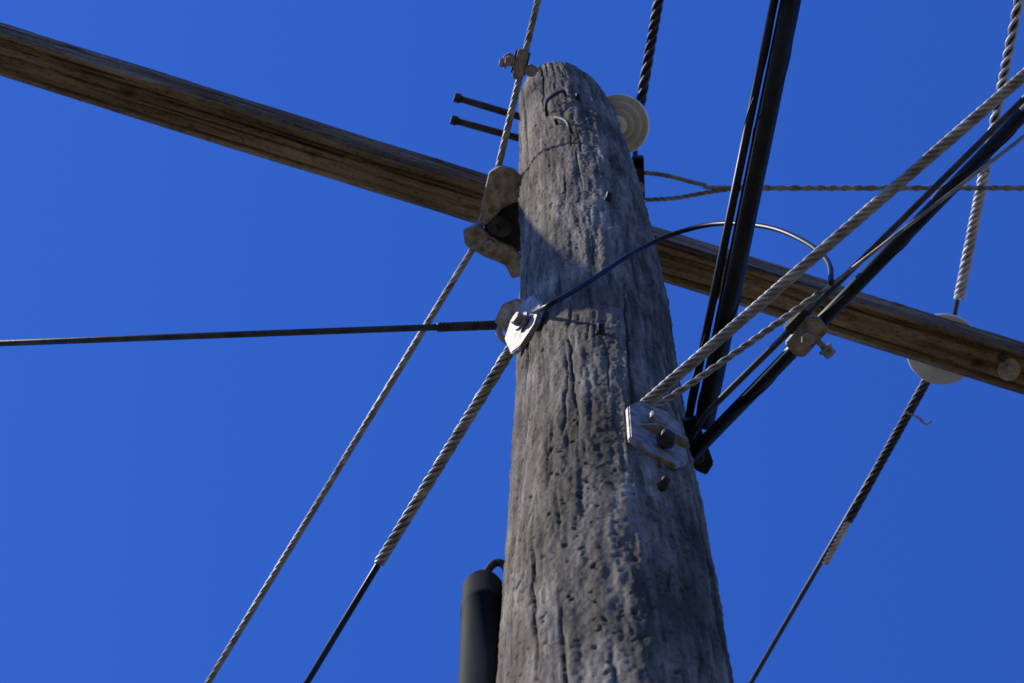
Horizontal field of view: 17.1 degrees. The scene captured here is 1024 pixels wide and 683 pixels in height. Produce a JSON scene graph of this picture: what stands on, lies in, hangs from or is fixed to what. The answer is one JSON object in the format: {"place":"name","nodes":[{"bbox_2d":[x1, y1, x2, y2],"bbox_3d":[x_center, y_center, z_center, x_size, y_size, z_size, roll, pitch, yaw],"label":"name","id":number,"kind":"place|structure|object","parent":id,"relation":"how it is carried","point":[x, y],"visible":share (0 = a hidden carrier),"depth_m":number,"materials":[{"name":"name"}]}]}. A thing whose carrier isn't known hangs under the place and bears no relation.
{"place":"outdoors","nodes":[
{"label":"outdoors","id":0,"kind":"place"},
{"bbox_2d":[0,0,1023,682],"label":"sky","id":1,"kind":"structure","parent":0,"point":[151,491],"materials":[{"name":"blue"}]},
{"bbox_3d":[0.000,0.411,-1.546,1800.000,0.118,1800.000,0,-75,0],"label":"ground","id":2,"kind":"structure","parent":0,"visible":0},
{"bbox_2d":[496,61,733,682],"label":"utility pole","id":3,"kind":"object","parent":2,"relation":"on","point":[609,575],"visible":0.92,"depth_m":4.94,"materials":[{"name":"grey wood"}]},
{"bbox_2d":[458,558,504,682],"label":"cable splice closure","id":4,"kind":"object","parent":3,"relation":"hanging from","point":[480,608],"visible":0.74,"depth_m":4.63,"materials":[{"name":"black plastic"}]},
{"bbox_2d":[450,115,518,141],"bbox_3d":[0.014,-0.477,7.996,0.327,0.024,0.021,15,-76,-4],"label":"through bolt","id":5,"kind":"object","parent":3,"relation":"attached to","point":[455,120],"visible":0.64,"depth_m":7.98,"materials":[{"name":"metal"}]},
{"bbox_2d":[453,93,518,119],"bbox_3d":[0.015,-0.527,7.983,0.312,0.024,0.021,16,-76,-4],"label":"through bolt","id":6,"kind":"object","parent":3,"relation":"attached to","point":[459,98],"visible":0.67,"depth_m":7.97,"materials":[{"name":"metal"}]},
{"bbox_2d":[463,165,520,277],"bbox_3d":[0.007,-0.256,7.293,0.191,0.109,0.217,23,-76,-6],"label":"pole top bracket","id":7,"kind":"object","parent":3,"relation":"attached to","point":[496,238],"visible":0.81,"depth_m":7.26,"materials":[{"name":"metal"}]},
{"bbox_2d":[205,0,540,682],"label":"overhead wire","id":8,"kind":"object","parent":7,"relation":"attached to","point":[389,385],"visible":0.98,"depth_m":7.38,"materials":[{"name":"metal"}]},
{"bbox_2d":[499,49,538,79],"bbox_3d":[0.013,-0.582,7.192,0.070,0.065,0.072,-31,-77,8],"label":"wire clamp","id":9,"kind":"object","parent":8,"relation":"attached to","point":[518,61],"visible":1,"depth_m":7.17,"materials":[{"name":"metal"}]},
{"bbox_2d":[0,22,1023,394],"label":"pole crossarm","id":10,"kind":"object","parent":3,"relation":"attached to","point":[250,128],"visible":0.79,"depth_m":7.60,"materials":[{"name":"brown wood"}]},
{"bbox_2d":[907,313,970,384],"bbox_3d":[0.995,0.018,7.881,0.170,0.213,0.170,0,-75,0],"label":"ceramic insulator","id":11,"kind":"object","parent":10,"relation":"on","point":[929,373],"visible":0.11,"depth_m":7.89,"materials":[{"name":"ceramic"}]},
{"bbox_2d":[748,0,1019,682],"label":"overhead wire","id":12,"kind":"object","parent":11,"relation":"attached to","point":[793,608],"visible":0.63,"depth_m":8.10,"materials":[{"name":"grey metal"}]},
{"bbox_2d":[822,521,851,565],"bbox_3d":[0.769,0.475,8.094,0.022,0.022,0.124,26,-77,-7],"label":"wire splice sleeve","id":13,"kind":"object","parent":12,"relation":"attached to","point":[840,536],"visible":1,"depth_m":8.09,"materials":[{"name":"grey metal"}]},
{"bbox_2d":[845,379,930,522],"bbox_3d":[0.895,0.236,8.031,0.023,0.023,0.441,26,-77,-7],"label":"preformed wire grip","id":14,"kind":"object","parent":12,"relation":"attached to","point":[865,492],"visible":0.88,"depth_m":8.03,"materials":[{"name":"grey metal"}]},
{"bbox_2d":[904,411,931,425],"bbox_3d":[0.952,0.181,8.005,0.073,0.026,0.016,24,-76,-6],"label":"tie wire","id":15,"kind":"object","parent":12,"relation":"attached to","point":[919,418],"visible":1,"depth_m":8.00,"materials":[{"name":"metal"}]},
{"bbox_2d":[954,0,1022,300],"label":"preformed wire grip","id":16,"kind":"object","parent":12,"relation":"attached to","point":[978,201],"visible":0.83,"depth_m":7.87,"materials":[{"name":"silver metal"}]},
{"bbox_2d":[997,354,1005,362],"bbox_3d":[1.104,0.026,7.739,0.020,0.115,0.020,0,-75,0],"label":"crossarm bolt","id":17,"kind":"object","parent":10,"relation":"attached to","point":[1001,358],"visible":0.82,"depth_m":7.68,"materials":[{"name":"metal"}]},
{"bbox_2d":[997,358,1019,380],"bbox_3d":[1.122,0.052,7.746,0.051,0.115,0.052,0,-75,0],"label":"crossarm bolt","id":18,"kind":"object","parent":10,"relation":"attached to","point":[1008,369],"visible":0.88,"depth_m":7.70,"materials":[{"name":"metal"}]},
{"bbox_2d":[495,294,543,354],"bbox_3d":[0.038,-0.007,5.887,0.143,0.292,0.142,39,-79,-10],"label":"pole hook bracket","id":19,"kind":"object","parent":3,"relation":"attached to","point":[517,321],"visible":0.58,"depth_m":5.80,"materials":[{"name":"metal"}]},
{"bbox_2d":[0,320,496,345],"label":"service drop wire","id":20,"kind":"object","parent":19,"relation":"attached to","point":[463,326],"visible":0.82,"depth_m":6.04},
{"bbox_2d":[303,360,503,682],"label":"service drop wire","id":21,"kind":"object","parent":19,"relation":"attached to","point":[342,623],"visible":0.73,"depth_m":6.17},
{"bbox_2d":[375,345,512,566],"bbox_3d":[-0.117,0.200,6.096,0.022,0.022,0.485,30,-77,-8],"label":"preformed wire grip","id":22,"kind":"object","parent":21,"relation":"attached to","point":[443,458],"visible":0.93,"depth_m":6.09,"materials":[{"name":"metal"}]},
{"bbox_2d":[530,221,833,313],"bbox_3d":[0.237,-0.090,5.587,0.559,0.865,0.087,-26,-77,7],"label":"jumper cable","id":23,"kind":"object","parent":19,"relation":"attached to","point":[614,264],"visible":0.82,"depth_m":5.77,"materials":[{"name":"black rubber"}]},
{"bbox_2d":[544,89,566,116],"bbox_3d":[0.097,-0.528,7.556,0.053,0.142,0.038,-8,-75,2],"label":"wire staple","id":24,"kind":"object","parent":3,"relation":"attached to","point":[550,97],"visible":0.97,"depth_m":7.54,"materials":[{"name":"metal"}]},
{"bbox_2d":[554,116,572,133],"bbox_3d":[0.110,-0.456,7.264,0.038,0.142,0.038,-19,-76,5],"label":"wire staple","id":25,"kind":"object","parent":3,"relation":"attached to","point":[557,118],"visible":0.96,"depth_m":7.25,"materials":[{"name":"metal"}]},
{"bbox_2d":[574,93,580,101],"bbox_3d":[0.144,-0.518,7.571,0.016,0.016,0.065,6,-75,3],"label":"lag bolt","id":26,"kind":"object","parent":3,"relation":"attached to","point":[578,97],"visible":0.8,"depth_m":7.56,"materials":[{"name":"metal"}]},
{"bbox_2d":[595,322,604,333],"bbox_3d":[0.143,0.001,5.536,0.016,0.016,0.065,0,-75,0],"label":"lag bolt","id":27,"kind":"object","parent":3,"relation":"attached to","point":[600,329],"visible":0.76,"depth_m":5.53,"materials":[{"name":"metal"}]},
{"bbox_2d":[604,191,612,201],"bbox_3d":[0.179,-0.256,6.554,0.016,0.016,0.065,18,-75,11],"label":"lag bolt","id":28,"kind":"object","parent":3,"relation":"attached to","point":[608,196],"visible":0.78,"depth_m":6.54,"materials":[{"name":"metal"}]},
{"bbox_2d":[607,94,649,152],"bbox_3d":[0.251,-0.504,7.965,0.141,0.230,0.143,0,-75,0],"label":"ceramic insulator","id":29,"kind":"object","parent":3,"relation":"attached to","point":[631,113],"visible":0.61,"depth_m":7.96,"materials":[{"name":"ceramic"}]},
{"bbox_2d":[636,0,663,106],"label":"overhead wire","id":30,"kind":"object","parent":29,"relation":"attached to","point":[649,52],"visible":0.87,"depth_m":8.01,"materials":[{"name":"grey metal"}]},
{"bbox_2d":[632,155,644,198],"bbox_3d":[0.275,-0.372,7.763,0.056,0.065,0.100,0,-75,0],"label":"ridge pin bracket","id":31,"kind":"object","parent":3,"relation":"attached to","point":[638,161],"visible":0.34,"depth_m":7.75,"materials":[{"name":"metal"}]},
{"bbox_2d":[644,171,1023,190],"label":"overhead wire","id":32,"kind":"object","parent":31,"relation":"attached to","point":[846,187],"visible":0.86,"depth_m":7.79,"materials":[{"name":"metal"}]},
{"bbox_2d":[645,187,731,201],"bbox_3d":[0.409,-0.334,7.796,0.214,0.011,0.015,-7,-75,2],"label":"bridle wire","id":33,"kind":"object","parent":32,"relation":"attached to","point":[674,198],"visible":0.9,"depth_m":7.79,"materials":[{"name":"metal"}]},
{"bbox_2d":[626,401,687,469],"bbox_3d":[0.193,0.173,5.029,0.128,0.280,0.163,0,-75,0],"label":"guy attachment bracket","id":34,"kind":"object","parent":3,"relation":"attached to","point":[656,433],"visible":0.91,"depth_m":4.95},
{"bbox_2d":[657,476,669,490],"bbox_3d":[0.200,0.217,4.766,0.016,0.016,0.065,36,-76,22],"label":"lag bolt","id":35,"kind":"object","parent":3,"relation":"attached to","point":[663,483],"visible":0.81,"depth_m":4.76,"materials":[{"name":"metal"}]},
{"bbox_2d":[685,0,778,417],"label":"overhead cable","id":36,"kind":"object","parent":3,"relation":"attached to","point":[738,174],"visible":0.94,"depth_m":5.26,"materials":[{"name":"black rubber"}]},
{"bbox_2d":[695,0,800,429],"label":"overhead cable","id":37,"kind":"object","parent":3,"relation":"attached to","point":[758,157],"visible":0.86,"depth_m":5.25,"materials":[{"name":"black rubber"}]},
{"bbox_2d":[683,415,712,474],"bbox_3d":[0.291,0.162,5.357,0.032,0.065,0.094,-17,-76,4],"label":"cable dead end","id":38,"kind":"object","parent":37,"relation":"attached to","point":[703,463],"visible":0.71,"depth_m":5.34,"materials":[{"name":"metal"}]},
{"bbox_2d":[640,68,1023,404],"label":"guy strand grip","id":39,"kind":"object","parent":3,"relation":"attached to","point":[847,228],"visible":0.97,"depth_m":5.08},
{"bbox_2d":[653,135,1023,406],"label":"ground wire","id":40,"kind":"object","parent":3,"relation":"attached to","point":[750,342],"visible":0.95,"depth_m":5.16,"materials":[{"name":"metal"}]},
{"bbox_2d":[688,95,1023,439],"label":"messenger wire","id":41,"kind":"object","parent":3,"relation":"attached to","point":[882,238],"visible":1,"depth_m":5.18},
{"bbox_2d":[783,308,835,358],"bbox_3d":[0.451,-0.005,5.195,0.065,0.065,0.090,-37,-78,9],"label":"cable clamp","id":42,"kind":"object","parent":41,"relation":"attached to","point":[806,329],"visible":1,"depth_m":5.18,"materials":[{"name":"metal"}]},
{"bbox_2d":[689,104,1023,461],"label":"overhead cable","id":43,"kind":"object","parent":3,"relation":"attached to","point":[1005,132],"visible":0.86,"depth_m":5.22,"materials":[{"name":"black rubber"}]}
]}

